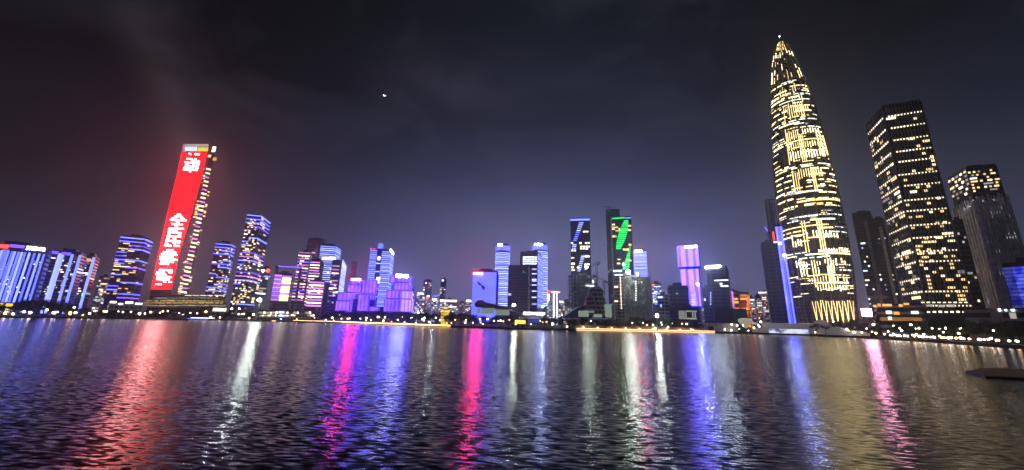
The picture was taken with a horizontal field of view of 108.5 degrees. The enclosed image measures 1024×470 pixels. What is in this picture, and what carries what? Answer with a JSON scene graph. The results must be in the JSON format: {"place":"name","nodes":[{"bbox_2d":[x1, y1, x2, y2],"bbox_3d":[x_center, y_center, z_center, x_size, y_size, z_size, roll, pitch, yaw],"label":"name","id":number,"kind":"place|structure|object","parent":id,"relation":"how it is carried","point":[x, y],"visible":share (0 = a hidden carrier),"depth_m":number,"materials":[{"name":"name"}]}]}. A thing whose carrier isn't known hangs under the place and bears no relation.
{"place":"outdoors","nodes":[
{"label":"outdoors","id":0,"kind":"place"},
{"bbox_2d":[475,300,521,314],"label":"museum","id":1,"kind":"structure","parent":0,"point":[489,308],"depth_m":373.87,"materials":[{"name":"metal"}]},
{"bbox_2d":[0,318,1023,469],"bbox_3d":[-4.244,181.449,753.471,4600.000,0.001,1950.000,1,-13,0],"label":"water","id":2,"kind":"structure","parent":0,"point":[115,394],"depth_m":28.72,"materials":[{"name":"black liquid"}]},
{"bbox_2d":[185,317,218,320],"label":"sightseeing boat","id":3,"kind":"object","parent":2,"relation":"on","point":[201,318],"visible":0.93,"depth_m":335.12,"materials":[{"name":"white metal"}]},
{"bbox_2d":[964,365,1023,379],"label":"floating platform","id":4,"kind":"structure","parent":2,"relation":"on","point":[1004,373],"depth_m":52.56,"materials":[{"name":"black metal"}]},
{"bbox_2d":[0,313,1023,348],"bbox_3d":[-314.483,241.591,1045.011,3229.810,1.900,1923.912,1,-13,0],"label":"bank","id":5,"kind":"structure","parent":0,"point":[564,327],"depth_m":288.86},
{"bbox_2d":[0,302,21,315],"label":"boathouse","id":6,"kind":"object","parent":5,"relation":"on","point":[6,304],"visible":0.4,"depth_m":264.76,"materials":[{"name":"yellow stone"}]},
{"bbox_2d":[0,305,21,315],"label":"tree","id":7,"kind":"object","parent":5,"relation":"on","point":[13,309],"visible":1,"depth_m":262.24,"materials":[{"name":"green plant"}]},
{"bbox_2d":[0,240,51,314],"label":"apartment block","id":8,"kind":"structure","parent":5,"relation":"on","point":[23,267],"depth_m":335.65,"materials":[{"name":"blue glass"}]},
{"bbox_2d":[17,297,44,315],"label":"tree","id":9,"kind":"object","parent":5,"relation":"on","point":[30,302],"visible":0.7,"depth_m":274.38,"materials":[{"name":"green plant"}]},
{"bbox_2d":[31,298,55,315],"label":"tree","id":10,"kind":"object","parent":5,"relation":"on","point":[42,308],"visible":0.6,"depth_m":285.92,"materials":[{"name":"green plant"}]},
{"bbox_2d":[43,302,60,315],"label":"tree","id":11,"kind":"object","parent":5,"relation":"on","point":[51,306],"visible":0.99,"depth_m":285.62,"materials":[{"name":"green plant"}]},
{"bbox_2d":[34,248,86,314],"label":"apartment tower","id":12,"kind":"structure","parent":5,"relation":"on","point":[63,276],"depth_m":379.92,"materials":[{"name":"glass"}]},
{"bbox_2d":[52,303,75,315],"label":"tree","id":13,"kind":"object","parent":5,"relation":"on","point":[64,305],"visible":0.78,"depth_m":291.21,"materials":[{"name":"green plant"}]},
{"bbox_2d":[71,253,99,314],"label":"apartment tower","id":14,"kind":"structure","parent":5,"relation":"on","point":[87,280],"depth_m":420.21,"materials":[{"name":"glass"}]},
{"bbox_2d":[90,274,109,312],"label":"flats","id":15,"kind":"structure","parent":5,"relation":"on","point":[100,293],"depth_m":544.34,"materials":[{"name":"metal"}]},
{"bbox_2d":[105,301,142,316],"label":"clubhouse","id":16,"kind":"structure","parent":5,"relation":"on","point":[115,306],"depth_m":327.60,"materials":[{"name":"grey stone"}]},
{"bbox_2d":[100,234,152,314],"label":"apartment tower","id":17,"kind":"structure","parent":5,"relation":"on","point":[125,284],"depth_m":430.12,"materials":[{"name":"blue glass"}]},
{"bbox_2d":[149,144,216,296],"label":"screen tower","id":18,"kind":"structure","parent":5,"relation":"on","point":[188,182],"depth_m":686.24,"materials":[{"name":"red glass"}]},
{"bbox_2d":[142,294,224,317],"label":"podium","id":19,"kind":"object","parent":5,"relation":"on","point":[160,303],"visible":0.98,"depth_m":413.84,"materials":[{"name":"brown stone"}]},
{"bbox_2d":[211,308,226,318],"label":"hall","id":20,"kind":"structure","parent":5,"relation":"on","point":[215,311],"depth_m":364.68,"materials":[{"name":"grey stone"}]},
{"bbox_2d":[205,241,234,307],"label":"apartment tower","id":21,"kind":"structure","parent":5,"relation":"on","point":[220,269],"depth_m":503.31,"materials":[{"name":"blue glass"}]},
{"bbox_2d":[228,214,270,317],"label":"apartment tower","id":22,"kind":"structure","parent":5,"relation":"on","point":[250,263],"depth_m":544.09,"materials":[{"name":"blue glass"}]},
{"bbox_2d":[252,295,270,318],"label":"hall","id":23,"kind":"structure","parent":5,"relation":"on","point":[264,304],"depth_m":425.59,"materials":[{"name":"stone"}]},
{"bbox_2d":[258,266,269,295],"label":"tower","id":24,"kind":"structure","parent":5,"relation":"on","point":[264,283],"depth_m":629.30,"materials":[{"name":"grey stone"}]},
{"bbox_2d":[257,309,312,320],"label":"pavilion","id":25,"kind":"structure","parent":5,"relation":"on","point":[263,314],"depth_m":368.65,"materials":[{"name":"grey stone"}]},
{"bbox_2d":[269,265,301,309],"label":"apartment block","id":26,"kind":"structure","parent":5,"relation":"on","point":[282,289],"depth_m":472.96,"materials":[{"name":"purple glass"}]},
{"bbox_2d":[290,250,311,310],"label":"apartment tower","id":27,"kind":"structure","parent":5,"relation":"on","point":[304,259],"depth_m":512.21,"materials":[{"name":"purple glass"}]},
{"bbox_2d":[304,252,323,310],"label":"apartment tower","id":28,"kind":"structure","parent":5,"relation":"on","point":[316,267],"depth_m":503.93,"materials":[{"name":"purple glass"}]},
{"bbox_2d":[305,277,324,319],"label":"apartment tower","id":29,"kind":"structure","parent":5,"relation":"on","point":[315,296],"depth_m":471.12,"materials":[{"name":"pink glass"}]},
{"bbox_2d":[307,237,326,259],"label":"tower","id":30,"kind":"structure","parent":5,"relation":"on","point":[314,244],"depth_m":875.41,"materials":[{"name":"brick"}]},
{"bbox_2d":[319,243,340,318],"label":"office tower","id":31,"kind":"structure","parent":5,"relation":"on","point":[329,254],"depth_m":647.11,"materials":[{"name":"blue glass"}]},
{"bbox_2d":[324,260,346,319],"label":"apartment tower","id":32,"kind":"structure","parent":5,"relation":"on","point":[337,277],"depth_m":539.73,"materials":[{"name":"blue glass"}]},
{"bbox_2d":[349,261,356,318],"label":"tower","id":33,"kind":"structure","parent":5,"relation":"on","point":[353,270],"depth_m":1197.26,"materials":[{"name":"brick"}]},
{"bbox_2d":[335,278,379,320],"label":"cube building","id":34,"kind":"structure","parent":5,"relation":"on","point":[365,290],"depth_m":496.27,"materials":[{"name":"purple glass"}]},
{"bbox_2d":[295,319,453,326],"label":"quay","id":35,"kind":"structure","parent":5,"relation":"on","point":[407,324],"depth_m":315.89,"materials":[{"name":"stone"}]},
{"bbox_2d":[367,243,393,320],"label":"office tower","id":36,"kind":"structure","parent":5,"relation":"on","point":[381,260],"depth_m":622.73,"materials":[{"name":"blue glass"}]},
{"bbox_2d":[383,274,413,321],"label":"cube building","id":37,"kind":"structure","parent":5,"relation":"on","point":[399,296],"depth_m":500.37,"materials":[{"name":"purple glass"}]},
{"bbox_2d":[415,292,424,320],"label":"flats","id":38,"kind":"structure","parent":5,"relation":"on","point":[420,302],"depth_m":783.89,"materials":[{"name":"concrete"}]},
{"bbox_2d":[423,279,431,315],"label":"tower","id":39,"kind":"structure","parent":5,"relation":"on","point":[427,285],"depth_m":1064.81,"materials":[{"name":"grey glass"}]},
{"bbox_2d":[425,294,430,320],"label":"flats","id":40,"kind":"structure","parent":5,"relation":"on","point":[427,306],"depth_m":729.07,"materials":[{"name":"concrete"}]},
{"bbox_2d":[430,297,437,321],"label":"flats","id":41,"kind":"structure","parent":5,"relation":"on","point":[435,307],"depth_m":673.31,"materials":[{"name":"concrete"}]},
{"bbox_2d":[439,278,445,300],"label":"tower","id":42,"kind":"structure","parent":5,"relation":"on","point":[443,288],"depth_m":1092.79,"materials":[{"name":"grey glass"}]},
{"bbox_2d":[440,309,449,324],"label":"lantern pavilion","id":43,"kind":"structure","parent":5,"relation":"on","point":[445,312],"depth_m":303.08,"materials":[{"name":"gold metal"}]},
{"bbox_2d":[438,299,457,321],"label":"flats","id":44,"kind":"structure","parent":5,"relation":"on","point":[451,305],"depth_m":755.55,"materials":[{"name":"concrete"}]},
{"bbox_2d":[465,299,471,321],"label":"flats","id":45,"kind":"structure","parent":5,"relation":"on","point":[468,305],"depth_m":838.78,"materials":[{"name":"concrete"}]},
{"bbox_2d":[471,269,498,323],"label":"screen building","id":46,"kind":"structure","parent":5,"relation":"on","point":[485,286],"depth_m":494.54,"materials":[{"name":"blue glass"}]},
{"bbox_2d":[495,243,509,322],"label":"office tower","id":47,"kind":"structure","parent":5,"relation":"on","point":[502,258],"depth_m":623.43,"materials":[{"name":"blue glass"}]},
{"bbox_2d":[507,265,529,324],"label":"office block","id":48,"kind":"structure","parent":5,"relation":"on","point":[519,286],"depth_m":516.20,"materials":[{"name":"grey glass"}]},
{"bbox_2d":[511,319,527,326],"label":"cafe","id":49,"kind":"structure","parent":5,"relation":"on","point":[521,322],"depth_m":283.74,"materials":[{"name":"yellow stone"}]},
{"bbox_2d":[520,250,542,324],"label":"office tower","id":50,"kind":"structure","parent":5,"relation":"on","point":[533,259],"depth_m":562.31,"materials":[{"name":"blue glass"}]},
{"bbox_2d":[519,312,548,322],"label":"dome hall","id":51,"kind":"structure","parent":5,"relation":"on","point":[534,319],"depth_m":303.15,"materials":[{"name":"grey stone"}]},
{"bbox_2d":[533,242,547,316],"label":"office tower","id":52,"kind":"structure","parent":5,"relation":"on","point":[540,248],"depth_m":645.81,"materials":[{"name":"blue glass"}]},
{"bbox_2d":[547,291,550,323],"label":"flats","id":53,"kind":"structure","parent":5,"relation":"on","point":[549,306],"depth_m":782.42,"materials":[{"name":"metal"}]},
{"bbox_2d":[551,291,559,324],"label":"light pylon","id":54,"kind":"object","parent":5,"relation":"on","point":[555,305],"visible":0.89,"depth_m":586.76,"materials":[{"name":"white metal"}]},
{"bbox_2d":[559,300,564,323],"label":"flats","id":55,"kind":"structure","parent":5,"relation":"on","point":[561,308],"depth_m":875.22,"materials":[{"name":"metal"}]},
{"bbox_2d":[570,218,592,324],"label":"office tower","id":56,"kind":"structure","parent":5,"relation":"on","point":[580,246],"depth_m":640.49,"materials":[{"name":"black glass"}]},
{"bbox_2d":[567,272,599,325],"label":"unfinished building","id":57,"kind":"structure","parent":5,"relation":"on","point":[580,279],"depth_m":492.38,"materials":[{"name":"concrete"}]},
{"bbox_2d":[606,209,619,325],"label":"unfinished tower","id":58,"kind":"structure","parent":5,"relation":"on","point":[610,213],"depth_m":745.63,"materials":[{"name":"grey stone"}]},
{"bbox_2d":[613,268,627,322],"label":"office block","id":59,"kind":"structure","parent":5,"relation":"on","point":[619,273],"depth_m":447.26,"materials":[{"name":"grey stone"}]},
{"bbox_2d":[610,216,633,325],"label":"office tower","id":60,"kind":"structure","parent":5,"relation":"on","point":[621,241],"depth_m":585.95,"materials":[{"name":"black glass"}]},
{"bbox_2d":[575,325,698,330],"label":"terrace wall","id":61,"kind":"structure","parent":5,"relation":"on","point":[624,327],"depth_m":287.62,"materials":[{"name":"beige stone"}]},
{"bbox_2d":[622,272,653,326],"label":"unfinished building","id":62,"kind":"structure","parent":5,"relation":"on","point":[636,286],"depth_m":413.03,"materials":[{"name":"concrete"}]},
{"bbox_2d":[633,249,649,325],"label":"office tower","id":63,"kind":"structure","parent":5,"relation":"on","point":[640,262],"depth_m":665.70,"materials":[{"name":"blue glass"}]},
{"bbox_2d":[575,327,714,332],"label":"quay","id":64,"kind":"structure","parent":5,"relation":"on","point":[637,330],"depth_m":276.06,"materials":[{"name":"stone"}]},
{"bbox_2d":[652,281,661,326],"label":"office block","id":65,"kind":"structure","parent":5,"relation":"on","point":[656,287],"depth_m":591.00,"materials":[{"name":"glass"}]},
{"bbox_2d":[657,292,668,326],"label":"office block","id":66,"kind":"structure","parent":5,"relation":"on","point":[662,304],"depth_m":419.52,"materials":[{"name":"grey stone"}]},
{"bbox_2d":[667,283,688,326],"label":"office block","id":67,"kind":"structure","parent":5,"relation":"on","point":[678,295],"depth_m":397.13,"materials":[{"name":"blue glass"}]},
{"bbox_2d":[678,304,697,327],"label":"gallery","id":68,"kind":"object","parent":5,"relation":"on","point":[687,312],"visible":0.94,"depth_m":311.75,"materials":[{"name":"black metal"}]},
{"bbox_2d":[677,245,702,322],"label":"screen tower","id":69,"kind":"structure","parent":5,"relation":"on","point":[689,264],"depth_m":504.56,"materials":[{"name":"purple glass"}]},
{"bbox_2d":[702,284,714,322],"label":"office block","id":70,"kind":"structure","parent":5,"relation":"on","point":[708,304],"depth_m":418.48,"materials":[{"name":"blue glass"}]},
{"bbox_2d":[699,323,737,331],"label":"hall","id":71,"kind":"structure","parent":5,"relation":"on","point":[728,327],"depth_m":303.64,"materials":[{"name":"stone"}]},
{"bbox_2d":[705,264,732,322],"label":"office tower","id":72,"kind":"structure","parent":5,"relation":"on","point":[718,280],"depth_m":434.82,"materials":[{"name":"black glass"}]},
{"bbox_2d":[714,308,733,322],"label":"hall","id":73,"kind":"structure","parent":5,"relation":"on","point":[723,315],"depth_m":323.67,"materials":[{"name":"black metal"}]},
{"bbox_2d":[733,309,748,331],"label":"building","id":74,"kind":"structure","parent":5,"relation":"on","point":[739,313],"depth_m":310.78,"materials":[{"name":"grey concrete"}]},
{"bbox_2d":[731,288,752,329],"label":"hotel","id":75,"kind":"structure","parent":5,"relation":"on","point":[740,300],"depth_m":470.84,"materials":[{"name":"stone"}]},
{"bbox_2d":[738,318,752,331],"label":"tethered balloon","id":76,"kind":"object","parent":5,"relation":"on","point":[746,322],"visible":0.99,"depth_m":305.46,"materials":[{"name":"beige fabric"}]},
{"bbox_2d":[750,295,757,327],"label":"flats","id":77,"kind":"structure","parent":5,"relation":"on","point":[753,310],"depth_m":511.17,"materials":[{"name":"concrete"}]},
{"bbox_2d":[754,294,763,327],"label":"flats","id":78,"kind":"structure","parent":5,"relation":"on","point":[758,304],"depth_m":573.67,"materials":[{"name":"metal"}]},
{"bbox_2d":[759,290,769,322],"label":"flats","id":79,"kind":"structure","parent":5,"relation":"on","point":[765,306],"depth_m":488.31,"materials":[{"name":"metal"}]},
{"bbox_2d":[760,239,788,322],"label":"office tower","id":80,"kind":"structure","parent":5,"relation":"on","point":[774,283],"depth_m":423.78,"materials":[{"name":"black glass"}]},
{"bbox_2d":[764,199,788,321],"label":"unfinished tower","id":81,"kind":"structure","parent":5,"relation":"on","point":[770,215],"depth_m":655.87,"materials":[{"name":"grey stone"}]},
{"bbox_2d":[752,328,814,333],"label":"tent","id":82,"kind":"object","parent":5,"relation":"on","point":[782,330],"visible":0.86,"depth_m":289.27,"materials":[{"name":"grey fabric"}]},
{"bbox_2d":[772,203,795,322],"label":"office tower","id":83,"kind":"structure","parent":5,"relation":"on","point":[780,239],"depth_m":378.85,"materials":[{"name":"blue glass"}]},
{"bbox_2d":[762,323,811,328],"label":"tent","id":84,"kind":"object","parent":5,"relation":"on","point":[788,325],"visible":0.36,"depth_m":299.94,"materials":[{"name":"grey"}]},
{"bbox_2d":[770,36,861,330],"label":"pointed tower","id":85,"kind":"structure","parent":5,"relation":"on","point":[811,216],"depth_m":457.36,"materials":[{"name":"black glass"}]},
{"bbox_2d":[810,319,832,333],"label":"tent","id":86,"kind":"object","parent":5,"relation":"on","point":[820,330],"visible":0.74,"depth_m":283.00,"materials":[{"name":"grey fabric"}]},
{"bbox_2d":[826,327,847,334],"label":"tent","id":87,"kind":"object","parent":5,"relation":"on","point":[832,331],"visible":0.79,"depth_m":265.39,"materials":[{"name":"grey fabric"}]},
{"bbox_2d":[844,331,869,335],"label":"tent","id":88,"kind":"object","parent":5,"relation":"on","point":[852,333],"visible":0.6,"depth_m":255.16,"materials":[{"name":"grey fabric"}]},
{"bbox_2d":[861,309,876,335],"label":"billboard","id":89,"kind":"object","parent":5,"relation":"on","point":[867,314],"visible":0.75,"depth_m":257.19,"materials":[{"name":"white metal"}]},
{"bbox_2d":[852,210,887,332],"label":"apartment tower","id":90,"kind":"structure","parent":5,"relation":"on","point":[870,263],"depth_m":462.86,"materials":[{"name":"grey glass"}]},
{"bbox_2d":[871,216,902,303],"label":"apartment tower","id":91,"kind":"structure","parent":5,"relation":"on","point":[888,268],"depth_m":424.04,"materials":[{"name":"grey glass"}]},
{"bbox_2d":[873,303,928,338],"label":"mall","id":92,"kind":"structure","parent":5,"relation":"on","point":[897,314],"depth_m":227.97,"materials":[{"name":"grey stone"}]},
{"bbox_2d":[907,324,929,337],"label":"tree","id":93,"kind":"object","parent":5,"relation":"on","point":[914,330],"visible":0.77,"depth_m":204.53,"materials":[{"name":"green plant"}]},
{"bbox_2d":[865,99,974,307],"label":"office tower","id":94,"kind":"structure","parent":5,"relation":"on","point":[928,260],"depth_m":291.18,"materials":[{"name":"black glass"}]},
{"bbox_2d":[879,170,971,306],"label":"window","id":95,"kind":"structure","parent":94,"relation":"in","point":[936,170],"depth_m":287.25,"materials":[{"name":"yellow glass"}]},
{"bbox_2d":[917,318,939,335],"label":"tree","id":96,"kind":"object","parent":5,"relation":"on","point":[922,328],"visible":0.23,"depth_m":200.46,"materials":[{"name":"green plant"}]},
{"bbox_2d":[919,321,938,339],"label":"tree","id":97,"kind":"object","parent":5,"relation":"on","point":[928,324],"visible":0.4,"depth_m":196.69,"materials":[{"name":"green plant"}]},
{"bbox_2d":[929,321,947,339],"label":"tree","id":98,"kind":"object","parent":5,"relation":"on","point":[938,325],"visible":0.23,"depth_m":189.13,"materials":[{"name":"green plant"}]},
{"bbox_2d":[921,302,970,339],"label":"shop block","id":99,"kind":"structure","parent":5,"relation":"on","point":[947,314],"depth_m":205.54,"materials":[{"name":"black metal"}]},
{"bbox_2d":[943,322,966,340],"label":"tree","id":100,"kind":"object","parent":5,"relation":"on","point":[954,330],"visible":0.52,"depth_m":177.20,"materials":[{"name":"green plant"}]},
{"bbox_2d":[952,217,985,307],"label":"office tower","id":101,"kind":"structure","parent":5,"relation":"on","point":[970,269],"depth_m":302.99,"materials":[{"name":"black glass"}]},
{"bbox_2d":[954,322,986,341],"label":"tree","id":102,"kind":"object","parent":5,"relation":"on","point":[969,327],"visible":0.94,"depth_m":168.51,"materials":[{"name":"green plant"}]},
{"bbox_2d":[972,319,990,341],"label":"tree","id":103,"kind":"object","parent":5,"relation":"on","point":[982,323],"visible":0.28,"depth_m":168.06,"materials":[{"name":"green plant"}]},
{"bbox_2d":[948,163,1023,307],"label":"office tower","id":104,"kind":"structure","parent":5,"relation":"on","point":[983,210],"depth_m":322.69,"materials":[{"name":"grey glass"}]},
{"bbox_2d":[963,308,1023,342],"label":"podium","id":105,"kind":"object","parent":5,"relation":"on","point":[995,315],"visible":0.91,"depth_m":180.74,"materials":[{"name":"grey stone"}]},
{"bbox_2d":[981,319,1011,343],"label":"tree","id":106,"kind":"object","parent":5,"relation":"on","point":[999,324],"visible":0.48,"depth_m":157.56,"materials":[{"name":"green plant"}]},
{"bbox_2d":[994,325,1017,343],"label":"tree","id":107,"kind":"object","parent":5,"relation":"on","point":[1000,334],"visible":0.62,"depth_m":154.29,"materials":[{"name":"green plant"}]},
{"bbox_2d":[999,321,1023,343],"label":"tree","id":108,"kind":"object","parent":5,"relation":"on","point":[1011,330],"visible":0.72,"depth_m":150.10,"materials":[{"name":"green plant"}]},
{"bbox_2d":[1002,257,1023,307],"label":"screen building","id":109,"kind":"structure","parent":5,"relation":"on","point":[1013,272],"depth_m":195.05,"materials":[{"name":"blue glass"}]},
{"bbox_2d":[1002,320,1023,339],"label":"tree","id":110,"kind":"object","parent":5,"relation":"on","point":[1017,334],"visible":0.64,"depth_m":148.84,"materials":[{"name":"green plant"}]},
{"bbox_2d":[0,0,1023,325],"label":"sky","id":111,"kind":"structure","parent":0,"point":[510,122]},
{"bbox_2d":[562,287,611,317],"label":"opera house","id":112,"kind":"structure","parent":0,"point":[595,305],"depth_m":337.62,"materials":[{"name":"grey stone"}]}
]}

